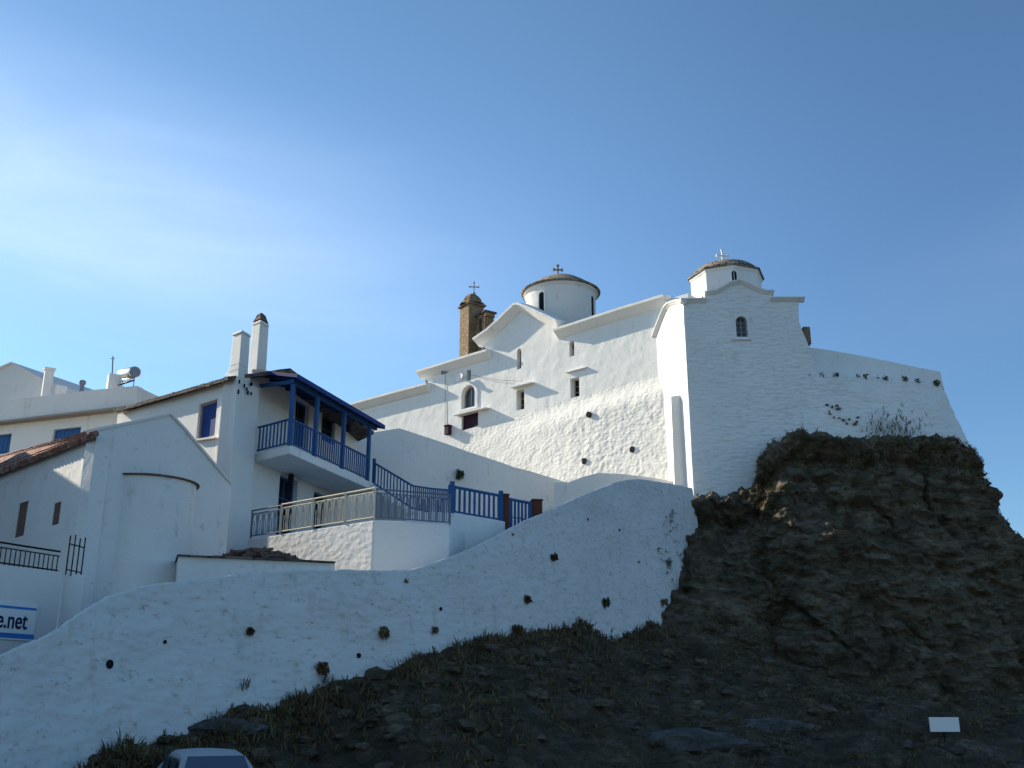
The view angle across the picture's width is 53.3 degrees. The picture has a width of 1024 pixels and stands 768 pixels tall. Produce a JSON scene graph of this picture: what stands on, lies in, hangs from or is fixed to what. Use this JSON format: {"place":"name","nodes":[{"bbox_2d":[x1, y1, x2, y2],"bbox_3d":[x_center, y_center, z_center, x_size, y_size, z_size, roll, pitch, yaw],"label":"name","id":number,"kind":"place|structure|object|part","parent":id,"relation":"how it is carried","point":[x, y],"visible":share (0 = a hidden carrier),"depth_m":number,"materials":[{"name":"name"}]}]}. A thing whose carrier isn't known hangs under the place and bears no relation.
{"place":"outdoors","nodes":[
{"label":"outdoors","id":0,"kind":"place"},
{"bbox_2d":[0,0,1023,537],"label":"sky","id":1,"kind":"structure","parent":0,"point":[175,174],"materials":[{"name":"blue"}]},
{"bbox_2d":[88,621,1023,767],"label":"ground","id":2,"kind":"structure","parent":0,"point":[570,749],"depth_m":25.98,"materials":[{"name":"brown soil"}]},
{"bbox_2d":[0,565,62,653],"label":"boundary wall","id":3,"kind":"structure","parent":2,"relation":"on","point":[41,588],"depth_m":21.48,"materials":[{"name":"white paint"}]},
{"bbox_2d":[0,600,37,640],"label":"banner","id":4,"kind":"object","parent":3,"relation":"attached to","point":[17,620],"visible":1,"depth_m":21.00,"materials":[{"name":"white paint"}]},
{"bbox_2d":[0,541,60,571],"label":"iron railing","id":5,"kind":"object","parent":3,"relation":"on","point":[24,565],"visible":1,"depth_m":21.65,"materials":[{"name":"metal"}]},
{"bbox_2d":[0,362,92,400],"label":"gabled house","id":6,"kind":"structure","parent":2,"relation":"on","point":[17,381],"depth_m":58.28,"materials":[{"name":"white paint"}]},
{"bbox_2d":[56,574,85,628],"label":"wall pier","id":7,"kind":"structure","parent":2,"relation":"on","point":[71,597],"depth_m":22.45,"materials":[{"name":"white paint"}]},
{"bbox_2d":[65,535,85,575],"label":"iron gate","id":8,"kind":"structure","parent":7,"relation":"on","point":[76,571],"depth_m":22.68,"materials":[{"name":"black metal"}]},
{"bbox_2d":[0,367,158,454],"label":"flat roofed house","id":9,"kind":"structure","parent":2,"relation":"on","point":[47,416],"depth_m":46.70,"materials":[{"name":"white paint"}]},
{"bbox_2d":[117,366,140,386],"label":"solar heater","id":10,"kind":"object","parent":9,"relation":"on","point":[133,373],"visible":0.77,"depth_m":48.67,"materials":[{"name":"metal"}]},
{"bbox_2d":[0,413,232,628],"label":"house","id":11,"kind":"structure","parent":2,"relation":"on","point":[140,502],"depth_m":26.53,"materials":[{"name":"white paint"}]},
{"bbox_2d":[187,717,269,737],"bbox_3d":[-5.873,7.029,20.717,1.972,0.512,0.809,4,-18,-12],"label":"boulder","id":12,"kind":"object","parent":2,"relation":"on","point":[213,724],"visible":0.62,"depth_m":20.51,"materials":[{"name":"grey stone"}]},
{"bbox_2d":[113,313,384,552],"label":"house","id":13,"kind":"structure","parent":2,"relation":"on","point":[258,431],"depth_m":36.75,"materials":[{"name":"white paint"}]},
{"bbox_2d":[276,476,293,534],"bbox_3d":[-8.543,4.627,37.893,0.080,2.311,1.312,-6,-18,17],"label":"door","id":14,"kind":"structure","parent":13,"relation":"in","point":[285,487],"depth_m":38.17,"materials":[{"name":"blue paint"}]},
{"bbox_2d":[288,474,293,481],"bbox_3d":[-8.251,3.412,37.821,0.382,0.470,0.225,0,-18,0],"label":"lantern","id":15,"kind":"object","parent":13,"relation":"attached to","point":[290,477],"visible":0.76,"depth_m":37.73,"materials":[{"name":"black metal"}]},
{"bbox_2d":[293,401,305,446],"bbox_3d":[-8.344,1.595,39.490,0.080,1.845,1.060,-6,-18,17],"label":"door","id":16,"kind":"structure","parent":13,"relation":"in","point":[300,408],"depth_m":39.75,"materials":[{"name":"blue paint"}]},
{"bbox_2d":[313,493,322,528],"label":"door","id":17,"kind":"structure","parent":13,"relation":"in","point":[316,511],"depth_m":40.46,"materials":[{"name":"blue paint"}]},
{"bbox_2d":[321,417,331,442],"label":"window","id":18,"kind":"structure","parent":13,"relation":"in","point":[326,425],"depth_m":41.77,"materials":[{"name":"blue paint"}]},
{"bbox_2d":[346,421,351,431],"bbox_3d":[-6.466,1.673,40.051,0.382,0.470,0.225,0,-18,0],"label":"lantern","id":19,"kind":"object","parent":13,"relation":"hanging from","point":[348,427],"visible":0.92,"depth_m":39.96,"materials":[{"name":"black metal"}]},
{"bbox_2d":[175,554,335,581],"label":"forecourt wall","id":20,"kind":"structure","parent":2,"relation":"on","point":[194,566],"depth_m":25.55,"materials":[{"name":"paint"}]},
{"bbox_2d":[221,546,298,558],"bbox_3d":[-6.734,4.576,27.163,2.233,0.422,0.981,0,-18,0],"label":"tile heap","id":21,"kind":"object","parent":20,"relation":"on","point":[264,551],"visible":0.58,"depth_m":26.79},
{"bbox_2d":[0,479,697,767],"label":"retaining wall","id":22,"kind":"structure","parent":2,"relation":"on","point":[150,662],"depth_m":23.42,"materials":[{"name":"white paint"}]},
{"bbox_2d":[239,675,251,691],"bbox_3d":[-5.599,6.315,21.539,0.242,0.345,0.406,0,-18,0],"label":"wall plant","id":23,"kind":"object","parent":22,"relation":"attached to","point":[246,684],"depth_m":21.62,"materials":[{"name":"green plant"}]},
{"bbox_2d":[245,627,254,636],"bbox_3d":[-5.710,5.406,22.242,0.218,0.239,0.225,0,-18,0],"label":"wall plant","id":24,"kind":"object","parent":22,"relation":"attached to","point":[250,631],"depth_m":22.21,"materials":[{"name":"green plant"}]},
{"bbox_2d":[315,661,329,676],"bbox_3d":[-4.356,6.527,23.323,0.435,0.384,0.387,0,-18,0],"label":"wall plant","id":25,"kind":"object","parent":22,"relation":"attached to","point":[323,668],"depth_m":23.26,"materials":[{"name":"plant"}]},
{"bbox_2d":[321,674,329,683],"bbox_3d":[-4.228,6.699,23.222,0.231,0.244,0.279,0,-18,0],"label":"wall plant","id":26,"kind":"object","parent":22,"relation":"attached to","point":[326,677],"depth_m":23.23,"materials":[{"name":"green plant"}]},
{"bbox_2d":[379,626,390,640],"bbox_3d":[-3.113,6.139,25.064,0.339,0.414,0.300,7,-19,-22],"label":"wall plant","id":27,"kind":"object","parent":22,"relation":"attached to","point":[384,631],"depth_m":25.02,"materials":[{"name":"green plant"}]},
{"bbox_2d":[431,626,438,634],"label":"wall plant","id":28,"kind":"object","parent":22,"relation":"attached to","point":[435,630],"depth_m":26.68,"materials":[{"name":"green plant"}]},
{"bbox_2d":[511,624,524,635],"bbox_3d":[0.166,7.309,29.888,0.520,0.567,0.506,0,-18,0],"label":"wall plant","id":29,"kind":"object","parent":22,"relation":"attached to","point":[519,628],"depth_m":29.86,"materials":[{"name":"green plant"}]},
{"bbox_2d":[524,594,532,603],"bbox_3d":[0.491,6.536,30.983,0.320,0.353,0.324,0,-18,0],"label":"wall plant","id":30,"kind":"object","parent":22,"relation":"attached to","point":[527,598],"depth_m":30.93,"materials":[{"name":"green plant"}]},
{"bbox_2d":[551,552,558,560],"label":"wall plant","id":31,"kind":"object","parent":22,"relation":"attached to","point":[554,557],"depth_m":32.93,"materials":[{"name":"green plant"}]},
{"bbox_2d":[602,597,611,608],"bbox_3d":[3.265,7.664,35.576,0.439,0.497,0.418,0,-18,0],"label":"wall plant","id":32,"kind":"object","parent":22,"relation":"attached to","point":[606,602],"depth_m":35.52,"materials":[{"name":"green plant"}]},
{"bbox_2d":[660,598,668,606],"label":"wall plant","id":33,"kind":"object","parent":22,"relation":"attached to","point":[664,602],"depth_m":39.97,"materials":[{"name":"green plant"}]},
{"bbox_2d":[247,520,464,570],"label":"terrace wall","id":34,"kind":"structure","parent":2,"relation":"on","point":[381,545],"depth_m":29.96,"materials":[{"name":"white paint"}]},
{"bbox_2d":[250,505,280,537],"bbox_3d":[-7.881,4.409,32.647,1.485,0.924,0.070,-13,-22,36],"label":"metal railing","id":35,"kind":"object","parent":34,"relation":"on","point":[262,527],"visible":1,"depth_m":32.66,"materials":[{"name":"grey metal"}]},
{"bbox_2d":[279,487,375,533],"bbox_3d":[-5.650,3.865,30.971,4.271,0.954,0.070,-13,-22,36],"label":"metal railing","id":36,"kind":"object","parent":34,"relation":"on","point":[343,521],"visible":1,"depth_m":30.90,"materials":[{"name":"metal"}]},
{"bbox_2d":[375,488,450,524],"bbox_3d":[-2.917,3.620,30.110,2.339,0.944,0.064,6,-19,-19],"label":"metal railing","id":37,"kind":"object","parent":34,"relation":"on","point":[416,510],"visible":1,"depth_m":30.11,"materials":[{"name":"grey metal"}]},
{"bbox_2d":[76,616,680,767],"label":"grass","id":38,"kind":"structure","parent":2,"relation":"on","point":[144,748],"depth_m":22.34,"materials":[{"name":"green plant"}]},
{"bbox_2d":[372,490,432,521],"bbox_3d":[-3.601,6.607,37.631,1.308,6.430,6.414,8,-19,-25],"label":"stair","id":39,"kind":"object","parent":2,"relation":"on","point":[391,508],"visible":0.08,"depth_m":39.51,"materials":[{"name":"white metal"}]},
{"bbox_2d":[372,458,449,511],"bbox_3d":[-3.574,3.757,36.703,0.577,4.206,9.592,7,-19,-22],"label":"stair railing","id":40,"kind":"object","parent":39,"relation":"on","point":[443,491],"visible":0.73,"depth_m":37.89,"materials":[{"name":"blue paint"}]},
{"bbox_2d":[406,512,504,549],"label":"fence wall","id":41,"kind":"structure","parent":2,"relation":"on","point":[476,530],"depth_m":32.12,"materials":[{"name":"white paint"}]},
{"bbox_2d":[450,481,502,520],"bbox_3d":[-1.122,3.784,32.674,2.276,1.040,0.212,16,-23,-40],"label":"picket fence","id":42,"kind":"object","parent":41,"relation":"on","point":[453,488],"visible":0.98,"depth_m":32.61,"materials":[{"name":"blue paint"}]},
{"bbox_2d":[354,428,563,525],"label":"courtyard wall","id":43,"kind":"structure","parent":2,"relation":"on","point":[415,459],"depth_m":46.45,"materials":[{"name":"white paint"}]},
{"bbox_2d":[456,469,464,479],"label":"wall plant","id":44,"kind":"object","parent":43,"relation":"attached to","point":[460,474],"depth_m":46.58,"materials":[{"name":"green plant"}]},
{"bbox_2d":[503,493,509,529],"bbox_3d":[-0.224,4.530,33.395,0.257,1.878,0.257,3,-18,-11],"label":"gate post","id":45,"kind":"object","parent":2,"relation":"on","point":[506,508],"visible":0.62,"depth_m":33.41,"materials":[{"name":"brown brick"}]},
{"bbox_2d":[509,498,531,527],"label":"gate","id":46,"kind":"structure","parent":45,"relation":"attached to","point":[518,501],"depth_m":33.77,"materials":[{"name":"blue paint"}]},
{"bbox_2d":[530,499,542,516],"bbox_3d":[0.836,4.562,34.383,0.377,1.336,0.377,3,-18,-11],"label":"gate post","id":47,"kind":"object","parent":2,"relation":"on","point":[536,506],"visible":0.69,"depth_m":34.35,"materials":[{"name":"brown brick"}]},
{"bbox_2d":[73,427,1023,767],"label":"scrub","id":48,"kind":"object","parent":2,"relation":"on","point":[557,643],"visible":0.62,"depth_m":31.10,"materials":[{"name":"green plant"}]},
{"bbox_2d":[554,473,672,507],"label":"courtyard wall","id":49,"kind":"structure","parent":2,"relation":"on","point":[564,492],"depth_m":49.29,"materials":[{"name":"white paint"}]},
{"bbox_2d":[643,727,769,755],"bbox_3d":[4.455,8.989,25.106,3.742,1.025,2.019,5,-18,-15],"label":"boulder","id":50,"kind":"object","parent":2,"relation":"on","point":[692,741],"visible":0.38,"depth_m":24.44,"materials":[{"name":"grey stone"}]},
{"bbox_2d":[738,718,812,735],"bbox_3d":[7.147,9.551,28.074,2.424,0.681,1.310,0,-18,0],"label":"boulder","id":51,"kind":"object","parent":2,"relation":"on","point":[778,725],"visible":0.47,"depth_m":27.79,"materials":[{"name":"grey stone"}]},
{"bbox_2d":[661,429,1023,696],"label":"rock","id":52,"kind":"object","parent":2,"relation":"on","point":[951,647],"visible":0.66,"depth_m":42.44,"materials":[{"name":"stone"}]},
{"bbox_2d":[348,249,819,496],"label":"church","id":53,"kind":"structure","parent":52,"relation":"on","point":[705,387],"depth_m":52.96,"materials":[{"name":"white paint"}]},
{"bbox_2d":[443,424,451,435],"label":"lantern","id":54,"kind":"object","parent":53,"relation":"attached to","point":[447,429],"visible":1,"depth_m":61.09,"materials":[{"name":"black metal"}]},
{"bbox_2d":[456,373,461,380],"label":"loudspeaker","id":55,"kind":"object","parent":53,"relation":"attached to","point":[459,377],"visible":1,"depth_m":61.48,"materials":[{"name":"white paint"}]},
{"bbox_2d":[464,386,474,408],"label":"window","id":56,"kind":"structure","parent":53,"relation":"in","point":[469,399],"depth_m":61.23,"materials":[{"name":"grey glass"}]},
{"bbox_2d":[458,282,496,356],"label":"bell tower","id":57,"kind":"structure","parent":53,"relation":"on","point":[476,318],"depth_m":65.59,"materials":[{"name":"stone"}]},
{"bbox_2d":[521,392,523,408],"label":"window","id":58,"kind":"structure","parent":53,"relation":"in","point":[522,393],"depth_m":58.54,"materials":[{"name":"black glass"}]},
{"bbox_2d":[538,291,544,310],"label":"drum window","id":59,"kind":"structure","parent":53,"relation":"in","point":[541,296],"depth_m":59.49,"materials":[{"name":"black glass"}]},
{"bbox_2d":[574,379,578,396],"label":"window","id":60,"kind":"structure","parent":53,"relation":"in","point":[576,381],"depth_m":56.08,"materials":[{"name":"black glass"}]},
{"bbox_2d":[590,295,594,315],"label":"drum window","id":61,"kind":"structure","parent":53,"relation":"in","point":[592,307],"depth_m":60.08,"materials":[{"name":"black glass"}]},
{"bbox_2d":[730,270,737,280],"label":"drum window","id":62,"kind":"structure","parent":53,"relation":"in","point":[733,274],"depth_m":51.69,"materials":[{"name":"black glass"}]},
{"bbox_2d":[736,320,747,336],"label":"window","id":63,"kind":"structure","parent":53,"relation":"in","point":[741,325],"depth_m":49.29,"materials":[{"name":"grey glass"}]},
{"bbox_2d":[658,509,685,582],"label":"grass","id":64,"kind":"structure","parent":52,"relation":"on","point":[674,540],"depth_m":42.19,"materials":[{"name":"green plant"}]},
{"bbox_2d":[860,405,934,434],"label":"scrub","id":65,"kind":"object","parent":52,"relation":"on","point":[899,427],"visible":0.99,"depth_m":47.56,"materials":[{"name":"plant"}]},
{"bbox_2d":[802,347,1001,514],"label":"rampart wall","id":66,"kind":"structure","parent":52,"relation":"on","point":[851,403],"depth_m":48.45,"materials":[{"name":"white paint"}]},
{"bbox_2d":[802,327,810,345],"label":"brick pier","id":67,"kind":"structure","parent":66,"relation":"on","point":[806,332],"depth_m":50.01,"materials":[{"name":"brick"}]},
{"bbox_2d":[808,372,943,389],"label":"holes","id":68,"kind":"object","parent":66,"relation":"on","point":[937,382],"depth_m":49.00,"materials":[{"name":"black"}]},
{"bbox_2d":[929,717,959,740],"bbox_3d":[12.526,10.164,29.492,0.844,1.008,0.096,-1,-18,3],"label":"signboard","id":69,"kind":"object","parent":2,"relation":"on","point":[944,725],"visible":0.94,"depth_m":29.54,"materials":[{"name":"white paint"}]},
{"label":"road","id":70,"kind":"structure","parent":0,"visible":0},
{"bbox_2d":[157,748,252,767],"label":"parked car","id":71,"kind":"object","parent":70,"relation":"on","point":[205,758],"visible":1,"depth_m":15.94,"materials":[{"name":"silver metal"}]},
{"bbox_3d":[-5.791,6.356,17.039,0.047,0.297,0.900,8,-19,-23],"label":"side window","id":72,"kind":"part","parent":71,"relation":"part of","materials":[{"name":"black glass"}]},
{"bbox_3d":[-5.404,6.095,16.211,0.047,0.297,0.800,8,-19,-23],"label":"side window","id":73,"kind":"part","parent":71,"relation":"part of","materials":[{"name":"black glass"}]},
{"bbox_3d":[-4.546,5.891,15.712,1.032,0.297,0.260,8,-19,-23],"label":"rear window","id":74,"kind":"part","parent":71,"relation":"part of","materials":[{"name":"blue glass"}]}
]}

